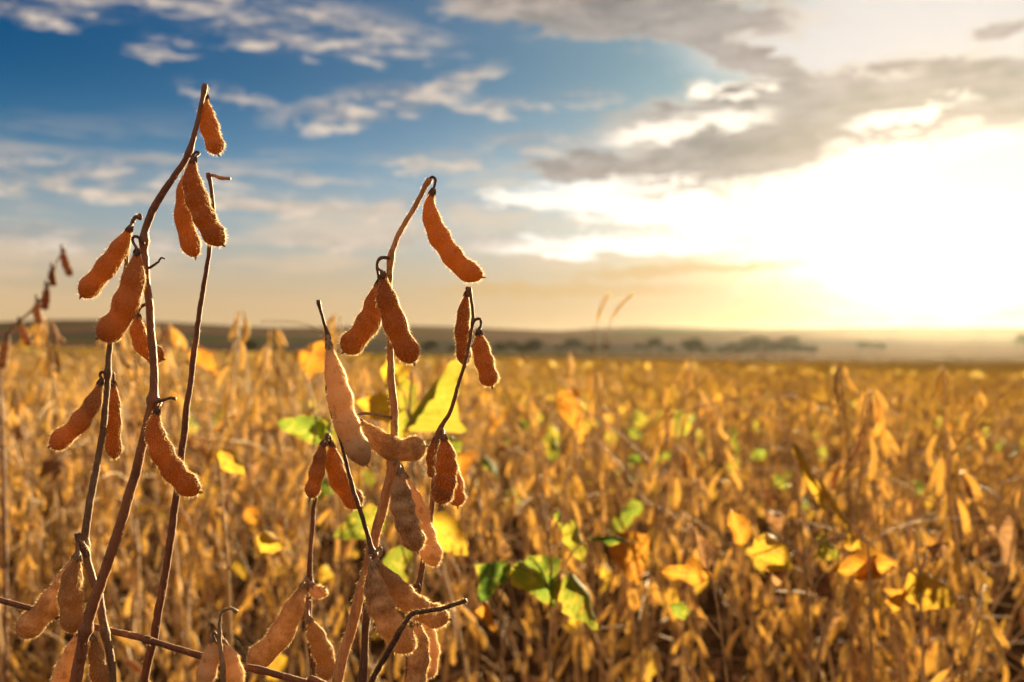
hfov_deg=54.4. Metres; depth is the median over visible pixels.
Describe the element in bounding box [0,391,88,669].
soybean plant
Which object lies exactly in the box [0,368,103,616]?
soybean plant
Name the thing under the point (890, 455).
soybean plant
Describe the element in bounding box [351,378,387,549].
soybean plant
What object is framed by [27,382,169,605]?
soybean plant
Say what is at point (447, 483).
soybean plant
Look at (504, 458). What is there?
soybean plant
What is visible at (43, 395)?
soybean plant
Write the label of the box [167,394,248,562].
soybean plant
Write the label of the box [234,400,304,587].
soybean plant
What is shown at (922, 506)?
soybean plant
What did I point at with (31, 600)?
soybean plant
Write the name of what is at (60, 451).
soybean plant
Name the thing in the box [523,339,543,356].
field tree
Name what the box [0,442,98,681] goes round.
soybean plant
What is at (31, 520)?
soybean plant
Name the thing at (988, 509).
soybean plant
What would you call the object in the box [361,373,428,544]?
soybean plant
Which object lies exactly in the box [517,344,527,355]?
field tree
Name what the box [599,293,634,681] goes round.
grass stalk
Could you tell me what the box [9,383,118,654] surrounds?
soybean plant
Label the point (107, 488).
soybean plant
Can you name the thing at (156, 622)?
soybean plant
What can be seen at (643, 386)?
soybean plant
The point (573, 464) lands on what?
soybean plant
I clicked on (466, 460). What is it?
soybean plant
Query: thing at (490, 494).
soybean plant
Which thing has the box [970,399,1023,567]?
soybean plant
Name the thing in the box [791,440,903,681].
soybean plant
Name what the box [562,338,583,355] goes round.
field tree
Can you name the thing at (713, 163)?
sky
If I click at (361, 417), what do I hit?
soybean plant
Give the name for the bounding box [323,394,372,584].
soybean plant
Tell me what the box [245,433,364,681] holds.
soybean plant
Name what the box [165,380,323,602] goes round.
soybean plant
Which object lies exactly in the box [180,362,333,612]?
soybean plant
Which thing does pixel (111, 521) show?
soybean plant
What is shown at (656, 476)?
soybean plant
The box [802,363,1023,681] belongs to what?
soybean plant
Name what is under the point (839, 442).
soybean plant
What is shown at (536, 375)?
soybean crop
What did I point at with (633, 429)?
soybean plant
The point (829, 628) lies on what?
soybean plant
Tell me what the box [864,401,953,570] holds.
soybean plant
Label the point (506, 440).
soybean plant
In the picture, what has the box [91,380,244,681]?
soybean plant
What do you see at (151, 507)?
soybean plant
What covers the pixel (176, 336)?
soybean plant
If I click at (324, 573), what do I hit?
soybean plant
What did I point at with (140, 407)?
soybean plant
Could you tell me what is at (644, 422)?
soybean plant
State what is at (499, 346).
field tree
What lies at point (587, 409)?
soybean plant
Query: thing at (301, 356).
soybean plant
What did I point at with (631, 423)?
soybean plant
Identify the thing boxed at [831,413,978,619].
soybean plant
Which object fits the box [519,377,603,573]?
soybean plant
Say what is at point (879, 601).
soybean plant
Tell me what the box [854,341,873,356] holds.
field tree
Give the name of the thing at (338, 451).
soybean plant
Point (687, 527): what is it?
soybean plant
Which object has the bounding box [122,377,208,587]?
soybean plant
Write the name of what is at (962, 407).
soybean plant
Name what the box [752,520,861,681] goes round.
soybean plant
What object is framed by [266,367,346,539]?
soybean plant
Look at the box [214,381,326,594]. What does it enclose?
soybean plant
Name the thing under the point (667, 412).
soybean plant
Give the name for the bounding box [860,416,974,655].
soybean plant
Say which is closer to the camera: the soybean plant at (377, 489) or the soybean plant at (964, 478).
the soybean plant at (964, 478)
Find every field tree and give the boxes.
[244,339,259,351]
[422,340,438,355]
[448,344,455,354]
[493,342,507,355]
[503,340,520,354]
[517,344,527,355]
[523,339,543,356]
[554,344,565,354]
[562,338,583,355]
[583,344,595,352]
[599,343,612,356]
[635,343,645,351]
[645,337,663,355]
[663,346,672,351]
[681,338,704,358]
[699,347,712,358]
[715,346,729,358]
[727,342,742,358]
[737,345,750,358]
[740,339,760,358]
[749,336,771,358]
[767,341,789,358]
[778,337,799,358]
[795,343,806,358]
[805,345,818,355]
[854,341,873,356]
[873,342,886,350]
[1014,333,1023,349]
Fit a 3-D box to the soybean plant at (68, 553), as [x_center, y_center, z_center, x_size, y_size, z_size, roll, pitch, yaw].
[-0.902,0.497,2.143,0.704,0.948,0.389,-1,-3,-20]
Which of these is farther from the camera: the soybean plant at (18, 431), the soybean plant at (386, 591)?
the soybean plant at (18, 431)
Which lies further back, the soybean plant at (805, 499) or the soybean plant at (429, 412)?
the soybean plant at (805, 499)
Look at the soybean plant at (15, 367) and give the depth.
3.96 m
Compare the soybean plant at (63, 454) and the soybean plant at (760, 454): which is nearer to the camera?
the soybean plant at (760, 454)
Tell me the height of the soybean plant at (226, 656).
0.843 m
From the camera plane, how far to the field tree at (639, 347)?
732.27 m
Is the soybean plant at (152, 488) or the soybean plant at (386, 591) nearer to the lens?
the soybean plant at (386, 591)
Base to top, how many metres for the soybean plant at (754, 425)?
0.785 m
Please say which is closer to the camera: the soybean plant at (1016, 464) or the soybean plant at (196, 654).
the soybean plant at (196, 654)
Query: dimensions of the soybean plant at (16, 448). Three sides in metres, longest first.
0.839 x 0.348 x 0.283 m
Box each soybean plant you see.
[0,245,73,681]
[0,317,194,681]
[0,336,230,681]
[0,351,180,681]
[0,355,268,681]
[0,359,73,508]
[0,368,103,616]
[0,377,27,557]
[0,387,141,681]
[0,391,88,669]
[0,393,50,649]
[0,403,108,564]
[0,437,49,533]
[0,441,66,529]
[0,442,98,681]
[0,455,145,645]
[0,469,9,580]
[0,472,178,681]
[0,473,31,501]
[0,597,325,681]
[1,385,37,533]
[1,396,180,681]
[2,365,40,559]
[4,366,98,528]
[4,420,40,470]
[5,328,227,669]
[6,392,116,539]
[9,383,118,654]
[9,383,247,681]
[10,375,120,540]
[14,213,141,681]
[16,381,78,527]
[17,365,231,657]
[20,392,102,556]
[23,385,155,570]
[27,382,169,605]
[39,396,168,540]
[40,373,105,540]
[41,320,223,681]
[49,83,227,681]
[52,380,127,511]
[57,377,171,596]
[82,376,166,613]
[82,380,171,584]
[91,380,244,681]
[97,404,149,538]
[104,374,327,681]
[105,362,181,583]
[105,403,198,492]
[106,324,310,681]
[118,369,168,513]
[121,384,186,552]
[122,321,268,632]
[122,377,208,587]
[128,310,431,681]
[131,334,295,681]
[140,172,230,681]
[147,378,326,651]
[149,380,208,551]
[156,326,312,681]
[158,380,338,681]
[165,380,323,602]
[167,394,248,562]
[174,362,250,543]
[177,385,225,526]
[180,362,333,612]
[184,369,232,545]
[185,387,253,586]
[193,607,245,681]
[201,329,395,620]
[205,436,339,681]
[212,401,302,607]
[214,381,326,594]
[215,448,282,646]
[220,378,312,580]
[225,376,325,534]
[226,395,374,538]
[227,390,305,588]
[228,381,280,538]
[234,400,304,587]
[236,383,388,661]
[242,313,510,681]
[244,394,306,553]
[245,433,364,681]
[253,370,384,681]
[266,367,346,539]
[267,419,572,681]
[277,335,332,678]
[286,363,546,681]
[292,369,356,540]
[298,356,484,681]
[298,368,352,558]
[299,435,409,619]
[301,382,372,584]
[302,432,498,681]
[316,300,451,681]
[318,368,637,681]
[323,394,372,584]
[330,176,485,681]
[333,360,467,626]
[338,395,543,657]
[347,369,424,551]
[351,364,410,543]
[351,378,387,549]
[353,380,374,506]
[353,461,496,659]
[354,403,437,618]
[355,384,432,583]
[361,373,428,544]
[370,379,589,681]
[379,372,418,476]
[379,388,462,496]
[382,433,426,541]
[394,462,677,681]
[403,286,500,681]
[407,371,491,512]
[407,432,503,602]
[416,386,470,492]
[419,398,490,562]
[425,392,519,623]
[427,433,498,564]
[428,402,504,563]
[433,381,483,510]
[444,385,614,681]
[456,405,492,560]
[459,385,528,488]
[462,369,688,681]
[466,377,544,531]
[466,388,541,617]
[473,395,530,506]
[474,407,601,625]
[474,559,515,681]
[475,400,543,546]
[475,500,635,681]
[477,409,569,594]
[481,396,523,540]
[483,392,534,560]
[492,394,614,670]
[494,378,580,549]
[494,393,546,550]
[495,411,561,550]
[502,352,763,681]
[505,441,651,681]
[518,402,556,526]
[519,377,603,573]
[523,409,598,615]
[527,352,797,681]
[532,380,606,527]
[538,408,637,581]
[541,406,647,562]
[543,411,673,662]
[544,374,610,548]
[547,393,601,547]
[548,384,608,520]
[556,407,596,511]
[564,384,665,545]
[579,392,650,585]
[580,401,667,520]
[582,365,759,681]
[583,384,701,613]
[586,398,663,624]
[586,403,640,510]
[591,398,681,573]
[594,382,725,563]
[611,395,756,681]
[621,383,734,630]
[621,401,668,532]
[623,397,791,681]
[626,396,886,681]
[628,407,728,599]
[640,386,736,538]
[642,409,695,540]
[651,392,750,600]
[652,380,767,555]
[655,384,724,541]
[660,397,708,545]
[661,508,750,681]
[671,461,954,681]
[681,429,784,632]
[690,399,757,533]
[704,399,847,681]
[706,407,768,595]
[707,394,1020,681]
[708,398,798,607]
[716,431,788,668]
[720,409,763,542]
[721,384,848,681]
[721,386,1023,681]
[724,389,824,540]
[724,397,1023,681]
[728,399,763,548]
[739,385,1023,681]
[740,388,835,573]
[744,393,813,582]
[750,420,828,625]
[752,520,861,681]
[754,361,999,681]
[764,393,867,604]
[766,408,838,560]
[767,406,845,546]
[781,416,837,545]
[785,413,904,669]
[788,385,864,540]
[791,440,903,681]
[794,407,940,530]
[795,398,983,681]
[796,406,893,577]
[796,417,997,681]
[797,388,1023,681]
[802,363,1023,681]
[805,387,854,533]
[815,457,944,675]
[829,408,936,582]
[829,440,893,594]
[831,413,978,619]
[833,540,897,681]
[836,385,887,546]
[836,388,957,681]
[836,415,919,616]
[846,391,936,531]
[852,410,974,573]
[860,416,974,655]
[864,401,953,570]
[866,385,920,526]
[878,384,911,561]
[883,530,958,681]
[885,395,954,621]
[885,398,923,548]
[889,452,1023,681]
[894,416,989,616]
[903,390,1023,601]
[910,414,1023,613]
[917,507,1023,681]
[918,402,1022,561]
[919,406,1011,560]
[927,395,1022,600]
[934,396,1023,568]
[938,411,994,552]
[939,403,1023,508]
[939,559,1023,660]
[947,416,1023,566]
[947,477,1023,681]
[961,407,1022,575]
[965,399,1023,638]
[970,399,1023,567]
[979,449,1023,595]
[981,408,1023,570]
[989,380,1023,664]
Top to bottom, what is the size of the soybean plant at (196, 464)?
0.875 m
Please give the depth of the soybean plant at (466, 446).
5.38 m
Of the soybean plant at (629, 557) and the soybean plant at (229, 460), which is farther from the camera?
the soybean plant at (629, 557)
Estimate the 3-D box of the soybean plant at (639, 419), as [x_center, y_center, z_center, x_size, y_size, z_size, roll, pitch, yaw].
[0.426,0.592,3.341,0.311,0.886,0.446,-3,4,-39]
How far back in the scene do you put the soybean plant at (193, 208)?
0.50 m
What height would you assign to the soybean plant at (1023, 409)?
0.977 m
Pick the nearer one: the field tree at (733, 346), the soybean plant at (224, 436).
the soybean plant at (224, 436)
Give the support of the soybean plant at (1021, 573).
on the ground
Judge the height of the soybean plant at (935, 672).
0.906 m
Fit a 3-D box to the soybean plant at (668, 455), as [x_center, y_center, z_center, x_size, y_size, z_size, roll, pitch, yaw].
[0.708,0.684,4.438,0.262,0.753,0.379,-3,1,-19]
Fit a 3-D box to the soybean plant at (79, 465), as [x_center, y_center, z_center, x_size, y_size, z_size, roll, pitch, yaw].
[-0.808,0.474,2.036,0.451,1.007,0.548,0,-1,-12]
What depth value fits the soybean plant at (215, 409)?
4.87 m
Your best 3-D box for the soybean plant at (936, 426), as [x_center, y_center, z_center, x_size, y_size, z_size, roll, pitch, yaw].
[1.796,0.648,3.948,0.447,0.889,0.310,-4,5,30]
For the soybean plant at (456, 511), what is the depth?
2.07 m
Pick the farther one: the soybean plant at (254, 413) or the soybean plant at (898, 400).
the soybean plant at (898, 400)
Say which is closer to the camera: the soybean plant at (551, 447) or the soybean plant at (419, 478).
the soybean plant at (551, 447)
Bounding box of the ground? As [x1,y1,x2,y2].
[0,320,1023,681]
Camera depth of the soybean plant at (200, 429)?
4.67 m
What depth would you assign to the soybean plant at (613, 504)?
1.81 m
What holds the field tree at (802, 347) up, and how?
on the ground
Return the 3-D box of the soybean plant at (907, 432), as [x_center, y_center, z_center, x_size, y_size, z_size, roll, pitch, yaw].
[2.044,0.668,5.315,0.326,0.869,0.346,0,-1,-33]
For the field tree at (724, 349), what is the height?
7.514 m
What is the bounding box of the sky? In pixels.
[0,0,1023,330]
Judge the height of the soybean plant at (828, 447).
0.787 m
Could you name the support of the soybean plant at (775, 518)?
on the ground
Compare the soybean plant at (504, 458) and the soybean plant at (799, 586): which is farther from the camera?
the soybean plant at (504, 458)
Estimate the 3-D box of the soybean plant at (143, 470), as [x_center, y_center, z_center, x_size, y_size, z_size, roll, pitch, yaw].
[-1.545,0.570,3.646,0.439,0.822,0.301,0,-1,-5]
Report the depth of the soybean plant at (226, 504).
2.62 m
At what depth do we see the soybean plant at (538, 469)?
4.89 m
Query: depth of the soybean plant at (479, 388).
5.09 m
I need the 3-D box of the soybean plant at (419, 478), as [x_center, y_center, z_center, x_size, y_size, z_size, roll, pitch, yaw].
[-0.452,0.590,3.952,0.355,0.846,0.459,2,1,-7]
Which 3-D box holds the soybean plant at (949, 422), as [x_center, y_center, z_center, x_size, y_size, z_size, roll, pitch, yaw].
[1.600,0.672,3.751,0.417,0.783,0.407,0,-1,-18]
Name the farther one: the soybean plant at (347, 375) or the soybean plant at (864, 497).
the soybean plant at (347, 375)
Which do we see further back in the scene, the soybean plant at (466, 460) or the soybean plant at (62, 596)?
the soybean plant at (466, 460)
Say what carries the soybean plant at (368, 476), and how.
on the ground
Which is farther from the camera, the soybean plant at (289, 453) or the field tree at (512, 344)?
the field tree at (512, 344)
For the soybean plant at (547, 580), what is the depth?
0.98 m
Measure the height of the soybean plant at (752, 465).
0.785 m
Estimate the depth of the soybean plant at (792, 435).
3.90 m
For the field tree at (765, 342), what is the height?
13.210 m
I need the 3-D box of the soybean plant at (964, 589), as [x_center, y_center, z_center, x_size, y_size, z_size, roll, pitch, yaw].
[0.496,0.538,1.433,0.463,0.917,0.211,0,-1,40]
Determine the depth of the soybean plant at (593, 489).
3.92 m
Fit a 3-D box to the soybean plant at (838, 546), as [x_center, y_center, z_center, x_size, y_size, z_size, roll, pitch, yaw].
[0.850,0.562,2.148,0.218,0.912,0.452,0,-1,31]
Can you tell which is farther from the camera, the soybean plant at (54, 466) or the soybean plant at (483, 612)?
the soybean plant at (54, 466)
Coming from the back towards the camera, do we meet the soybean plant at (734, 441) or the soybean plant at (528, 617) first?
the soybean plant at (734, 441)
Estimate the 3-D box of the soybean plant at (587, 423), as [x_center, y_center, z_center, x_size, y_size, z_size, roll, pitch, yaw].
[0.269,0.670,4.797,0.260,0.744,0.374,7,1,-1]
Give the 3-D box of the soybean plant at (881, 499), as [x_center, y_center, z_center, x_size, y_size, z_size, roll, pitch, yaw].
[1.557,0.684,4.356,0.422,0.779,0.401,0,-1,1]
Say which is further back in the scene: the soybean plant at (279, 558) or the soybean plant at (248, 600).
the soybean plant at (279, 558)
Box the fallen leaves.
[0,473,1023,681]
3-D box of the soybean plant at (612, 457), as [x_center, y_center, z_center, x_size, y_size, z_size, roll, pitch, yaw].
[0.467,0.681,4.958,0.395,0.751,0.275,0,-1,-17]
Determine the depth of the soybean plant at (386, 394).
5.28 m
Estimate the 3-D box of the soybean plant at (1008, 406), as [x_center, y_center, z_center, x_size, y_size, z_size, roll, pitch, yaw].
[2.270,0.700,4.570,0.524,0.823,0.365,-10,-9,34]
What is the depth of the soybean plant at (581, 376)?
5.08 m
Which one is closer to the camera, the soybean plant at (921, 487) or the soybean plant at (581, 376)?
the soybean plant at (921, 487)
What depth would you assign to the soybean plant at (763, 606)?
2.21 m
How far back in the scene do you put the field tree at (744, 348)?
580.35 m
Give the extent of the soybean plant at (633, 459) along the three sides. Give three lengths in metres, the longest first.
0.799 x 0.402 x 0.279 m
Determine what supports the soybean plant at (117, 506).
on the ground
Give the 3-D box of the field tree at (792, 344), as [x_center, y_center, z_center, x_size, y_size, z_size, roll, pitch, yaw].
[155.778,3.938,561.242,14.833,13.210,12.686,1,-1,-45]
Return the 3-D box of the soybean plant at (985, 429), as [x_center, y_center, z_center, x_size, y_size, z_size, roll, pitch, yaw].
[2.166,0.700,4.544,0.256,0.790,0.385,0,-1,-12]
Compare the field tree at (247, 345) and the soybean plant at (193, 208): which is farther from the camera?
the field tree at (247, 345)
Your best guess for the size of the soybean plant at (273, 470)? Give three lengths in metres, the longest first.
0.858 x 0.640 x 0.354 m
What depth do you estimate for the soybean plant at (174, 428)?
4.45 m
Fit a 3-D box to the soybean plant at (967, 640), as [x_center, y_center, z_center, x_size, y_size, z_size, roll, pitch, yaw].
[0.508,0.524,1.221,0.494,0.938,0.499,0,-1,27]
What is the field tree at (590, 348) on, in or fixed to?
on the ground
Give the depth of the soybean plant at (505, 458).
4.95 m
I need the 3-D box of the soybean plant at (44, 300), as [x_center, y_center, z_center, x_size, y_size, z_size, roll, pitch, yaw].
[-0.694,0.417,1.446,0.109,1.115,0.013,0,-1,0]
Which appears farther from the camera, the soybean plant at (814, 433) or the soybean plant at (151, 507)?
the soybean plant at (814, 433)
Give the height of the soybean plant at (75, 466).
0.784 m
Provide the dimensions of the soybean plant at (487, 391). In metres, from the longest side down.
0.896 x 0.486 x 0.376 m
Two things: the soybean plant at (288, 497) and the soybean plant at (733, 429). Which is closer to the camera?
the soybean plant at (288, 497)
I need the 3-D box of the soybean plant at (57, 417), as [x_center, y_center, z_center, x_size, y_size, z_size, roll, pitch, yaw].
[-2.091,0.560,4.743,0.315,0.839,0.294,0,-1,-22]
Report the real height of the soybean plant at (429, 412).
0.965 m
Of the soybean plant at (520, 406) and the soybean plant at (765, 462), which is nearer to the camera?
the soybean plant at (765, 462)
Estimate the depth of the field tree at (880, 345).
738.65 m
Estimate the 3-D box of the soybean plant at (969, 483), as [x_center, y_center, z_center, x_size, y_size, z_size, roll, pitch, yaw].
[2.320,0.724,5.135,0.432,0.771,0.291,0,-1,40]
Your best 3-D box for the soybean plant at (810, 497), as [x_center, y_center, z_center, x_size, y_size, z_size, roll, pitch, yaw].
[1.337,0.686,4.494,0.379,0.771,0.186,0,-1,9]
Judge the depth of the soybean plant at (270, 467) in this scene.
3.83 m
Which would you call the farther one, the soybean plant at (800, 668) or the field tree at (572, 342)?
the field tree at (572, 342)
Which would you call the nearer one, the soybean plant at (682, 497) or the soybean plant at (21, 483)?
the soybean plant at (21, 483)
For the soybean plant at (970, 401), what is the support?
on the ground
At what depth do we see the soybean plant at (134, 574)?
1.76 m
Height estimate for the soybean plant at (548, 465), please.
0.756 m
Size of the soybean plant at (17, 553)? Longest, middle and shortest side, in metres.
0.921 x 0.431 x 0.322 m
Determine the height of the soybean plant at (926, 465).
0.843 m
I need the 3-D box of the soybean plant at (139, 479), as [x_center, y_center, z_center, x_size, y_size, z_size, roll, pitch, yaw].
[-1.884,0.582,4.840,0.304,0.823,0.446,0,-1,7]
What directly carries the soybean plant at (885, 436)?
on the ground
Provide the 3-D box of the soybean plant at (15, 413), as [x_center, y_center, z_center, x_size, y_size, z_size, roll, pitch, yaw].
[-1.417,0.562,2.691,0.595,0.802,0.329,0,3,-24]
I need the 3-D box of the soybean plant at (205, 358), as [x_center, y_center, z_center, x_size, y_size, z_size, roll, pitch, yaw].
[-0.789,0.467,2.522,0.471,1.026,0.354,-1,-1,62]
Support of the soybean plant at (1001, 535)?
on the ground
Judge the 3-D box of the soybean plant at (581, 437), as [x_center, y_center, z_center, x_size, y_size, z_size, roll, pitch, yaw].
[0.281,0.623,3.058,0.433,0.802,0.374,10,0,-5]
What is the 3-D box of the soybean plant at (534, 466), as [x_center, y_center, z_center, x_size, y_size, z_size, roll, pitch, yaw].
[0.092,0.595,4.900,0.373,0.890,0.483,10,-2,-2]
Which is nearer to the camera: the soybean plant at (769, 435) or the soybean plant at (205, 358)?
the soybean plant at (205, 358)
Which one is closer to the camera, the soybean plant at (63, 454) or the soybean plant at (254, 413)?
the soybean plant at (254, 413)
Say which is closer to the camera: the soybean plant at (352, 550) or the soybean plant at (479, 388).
the soybean plant at (352, 550)
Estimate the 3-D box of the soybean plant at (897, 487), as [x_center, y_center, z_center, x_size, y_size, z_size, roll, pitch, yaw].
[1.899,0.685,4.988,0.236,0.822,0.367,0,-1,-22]
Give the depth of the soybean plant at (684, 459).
1.59 m
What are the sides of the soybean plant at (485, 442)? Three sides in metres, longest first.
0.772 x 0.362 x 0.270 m
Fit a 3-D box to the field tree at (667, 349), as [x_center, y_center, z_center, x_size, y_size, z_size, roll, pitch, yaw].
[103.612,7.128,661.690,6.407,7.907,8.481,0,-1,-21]
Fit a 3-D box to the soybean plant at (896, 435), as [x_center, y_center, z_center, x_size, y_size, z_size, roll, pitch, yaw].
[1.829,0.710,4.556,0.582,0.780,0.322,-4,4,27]
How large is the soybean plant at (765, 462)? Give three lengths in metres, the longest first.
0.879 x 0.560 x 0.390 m
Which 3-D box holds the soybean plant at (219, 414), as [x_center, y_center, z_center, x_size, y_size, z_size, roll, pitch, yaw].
[-0.731,0.541,2.609,0.453,0.900,0.316,8,-1,-13]
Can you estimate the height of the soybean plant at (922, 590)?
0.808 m
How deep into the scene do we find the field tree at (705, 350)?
580.53 m
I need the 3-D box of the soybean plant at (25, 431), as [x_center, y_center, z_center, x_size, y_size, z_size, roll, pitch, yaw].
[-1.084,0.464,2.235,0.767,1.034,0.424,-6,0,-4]
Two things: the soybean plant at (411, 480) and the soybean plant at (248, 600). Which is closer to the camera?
the soybean plant at (248, 600)
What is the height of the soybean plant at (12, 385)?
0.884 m
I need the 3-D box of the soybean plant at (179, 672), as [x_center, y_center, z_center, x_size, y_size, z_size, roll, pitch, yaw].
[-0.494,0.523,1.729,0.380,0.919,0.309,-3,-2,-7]
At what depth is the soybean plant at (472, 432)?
3.59 m
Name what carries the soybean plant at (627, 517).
on the ground
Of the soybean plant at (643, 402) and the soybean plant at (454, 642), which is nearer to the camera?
the soybean plant at (454, 642)
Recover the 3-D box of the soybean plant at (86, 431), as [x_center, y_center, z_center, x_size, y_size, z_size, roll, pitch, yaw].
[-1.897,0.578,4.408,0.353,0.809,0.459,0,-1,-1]
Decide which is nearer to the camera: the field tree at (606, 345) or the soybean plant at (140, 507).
the soybean plant at (140, 507)
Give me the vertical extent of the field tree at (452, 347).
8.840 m
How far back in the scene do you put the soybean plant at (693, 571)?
0.98 m
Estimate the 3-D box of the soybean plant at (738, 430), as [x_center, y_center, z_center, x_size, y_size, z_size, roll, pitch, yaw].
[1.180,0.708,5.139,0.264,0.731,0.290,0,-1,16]
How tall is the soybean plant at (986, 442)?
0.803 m
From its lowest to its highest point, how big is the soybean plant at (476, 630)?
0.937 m
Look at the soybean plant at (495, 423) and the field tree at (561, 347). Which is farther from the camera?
the field tree at (561, 347)
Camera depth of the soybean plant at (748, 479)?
4.09 m
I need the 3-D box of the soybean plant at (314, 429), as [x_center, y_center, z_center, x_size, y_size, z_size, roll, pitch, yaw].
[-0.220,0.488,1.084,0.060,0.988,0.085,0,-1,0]
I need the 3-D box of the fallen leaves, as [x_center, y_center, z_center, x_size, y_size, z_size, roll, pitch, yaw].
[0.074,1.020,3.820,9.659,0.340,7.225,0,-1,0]
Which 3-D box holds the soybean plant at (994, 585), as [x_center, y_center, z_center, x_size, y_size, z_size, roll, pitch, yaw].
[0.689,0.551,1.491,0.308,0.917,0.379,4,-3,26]
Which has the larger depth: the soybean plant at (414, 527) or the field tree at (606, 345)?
the field tree at (606, 345)
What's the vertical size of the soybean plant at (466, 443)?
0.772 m
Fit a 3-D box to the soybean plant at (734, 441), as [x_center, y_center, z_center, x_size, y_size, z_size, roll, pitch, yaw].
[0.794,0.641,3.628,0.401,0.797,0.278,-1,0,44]
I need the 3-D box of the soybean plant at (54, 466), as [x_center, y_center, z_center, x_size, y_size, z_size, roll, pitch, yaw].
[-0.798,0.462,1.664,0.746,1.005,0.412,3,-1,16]
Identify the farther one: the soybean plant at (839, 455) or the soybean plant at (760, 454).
the soybean plant at (839, 455)
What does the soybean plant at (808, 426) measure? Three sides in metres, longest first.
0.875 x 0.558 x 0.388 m
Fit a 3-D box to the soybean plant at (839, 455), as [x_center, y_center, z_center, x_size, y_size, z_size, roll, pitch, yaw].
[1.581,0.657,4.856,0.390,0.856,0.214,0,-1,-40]
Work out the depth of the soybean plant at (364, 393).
4.54 m
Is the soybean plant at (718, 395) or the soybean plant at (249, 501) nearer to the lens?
the soybean plant at (249, 501)
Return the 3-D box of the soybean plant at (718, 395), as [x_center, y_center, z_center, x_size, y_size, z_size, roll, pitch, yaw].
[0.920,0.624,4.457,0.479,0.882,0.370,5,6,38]
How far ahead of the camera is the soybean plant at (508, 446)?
5.37 m
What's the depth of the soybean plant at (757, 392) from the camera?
4.98 m
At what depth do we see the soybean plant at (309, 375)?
2.93 m
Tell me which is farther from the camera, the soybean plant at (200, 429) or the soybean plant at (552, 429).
the soybean plant at (200, 429)
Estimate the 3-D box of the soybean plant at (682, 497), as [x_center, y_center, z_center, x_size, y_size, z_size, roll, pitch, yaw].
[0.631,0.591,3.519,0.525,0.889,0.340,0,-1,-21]
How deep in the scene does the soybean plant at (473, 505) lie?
3.97 m
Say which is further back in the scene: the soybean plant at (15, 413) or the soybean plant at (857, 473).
the soybean plant at (857, 473)
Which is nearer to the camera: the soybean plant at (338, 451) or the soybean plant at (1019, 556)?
the soybean plant at (1019, 556)
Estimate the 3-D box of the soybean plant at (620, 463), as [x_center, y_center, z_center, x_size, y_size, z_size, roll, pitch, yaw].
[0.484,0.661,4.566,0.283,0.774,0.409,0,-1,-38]
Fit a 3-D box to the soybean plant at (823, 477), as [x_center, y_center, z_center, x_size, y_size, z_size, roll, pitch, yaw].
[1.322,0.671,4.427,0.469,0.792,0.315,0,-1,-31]
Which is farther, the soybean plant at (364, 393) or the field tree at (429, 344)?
the field tree at (429, 344)
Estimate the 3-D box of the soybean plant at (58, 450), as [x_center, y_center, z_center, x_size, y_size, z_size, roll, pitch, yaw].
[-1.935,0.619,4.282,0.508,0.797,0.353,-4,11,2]
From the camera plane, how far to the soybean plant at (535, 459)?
4.00 m
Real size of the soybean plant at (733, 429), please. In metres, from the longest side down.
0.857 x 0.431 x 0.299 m
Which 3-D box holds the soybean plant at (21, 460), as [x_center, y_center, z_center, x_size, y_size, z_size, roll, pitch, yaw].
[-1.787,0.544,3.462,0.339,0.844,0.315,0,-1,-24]
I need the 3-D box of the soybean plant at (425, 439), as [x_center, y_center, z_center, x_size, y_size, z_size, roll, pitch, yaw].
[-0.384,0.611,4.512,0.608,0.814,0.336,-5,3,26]
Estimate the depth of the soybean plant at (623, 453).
4.06 m
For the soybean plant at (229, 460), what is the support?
on the ground
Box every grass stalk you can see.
[594,293,609,681]
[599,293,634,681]
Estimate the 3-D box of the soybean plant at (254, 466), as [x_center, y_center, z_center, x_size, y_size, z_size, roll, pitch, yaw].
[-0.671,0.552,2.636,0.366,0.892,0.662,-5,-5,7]
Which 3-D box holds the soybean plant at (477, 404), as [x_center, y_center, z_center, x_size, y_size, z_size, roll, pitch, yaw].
[-0.211,0.594,3.188,0.622,0.838,0.344,2,-6,-24]
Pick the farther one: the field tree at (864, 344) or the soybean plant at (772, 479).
the field tree at (864, 344)
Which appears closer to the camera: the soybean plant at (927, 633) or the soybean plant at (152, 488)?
the soybean plant at (927, 633)
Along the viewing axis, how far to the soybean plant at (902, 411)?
4.72 m
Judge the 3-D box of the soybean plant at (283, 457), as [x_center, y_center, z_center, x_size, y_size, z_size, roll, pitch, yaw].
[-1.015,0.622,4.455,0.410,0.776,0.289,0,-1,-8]
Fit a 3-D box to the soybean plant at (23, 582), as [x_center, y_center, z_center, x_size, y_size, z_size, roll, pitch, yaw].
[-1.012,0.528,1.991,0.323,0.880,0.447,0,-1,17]
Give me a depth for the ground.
5.22 m
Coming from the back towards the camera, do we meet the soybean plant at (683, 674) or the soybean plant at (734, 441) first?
the soybean plant at (734, 441)
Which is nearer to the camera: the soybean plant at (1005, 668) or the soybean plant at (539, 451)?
the soybean plant at (1005, 668)
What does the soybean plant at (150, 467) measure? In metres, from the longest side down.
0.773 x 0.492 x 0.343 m
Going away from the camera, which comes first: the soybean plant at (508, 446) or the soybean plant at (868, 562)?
the soybean plant at (868, 562)
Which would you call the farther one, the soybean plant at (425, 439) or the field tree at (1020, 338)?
the field tree at (1020, 338)
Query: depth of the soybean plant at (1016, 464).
3.49 m
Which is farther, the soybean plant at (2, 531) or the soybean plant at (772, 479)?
the soybean plant at (772, 479)
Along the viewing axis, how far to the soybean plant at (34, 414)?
4.38 m
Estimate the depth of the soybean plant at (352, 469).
4.03 m
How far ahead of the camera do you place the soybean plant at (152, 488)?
4.04 m
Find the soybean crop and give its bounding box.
[0,343,1023,544]
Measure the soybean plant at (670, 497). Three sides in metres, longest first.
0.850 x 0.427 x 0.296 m
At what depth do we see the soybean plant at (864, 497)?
3.55 m

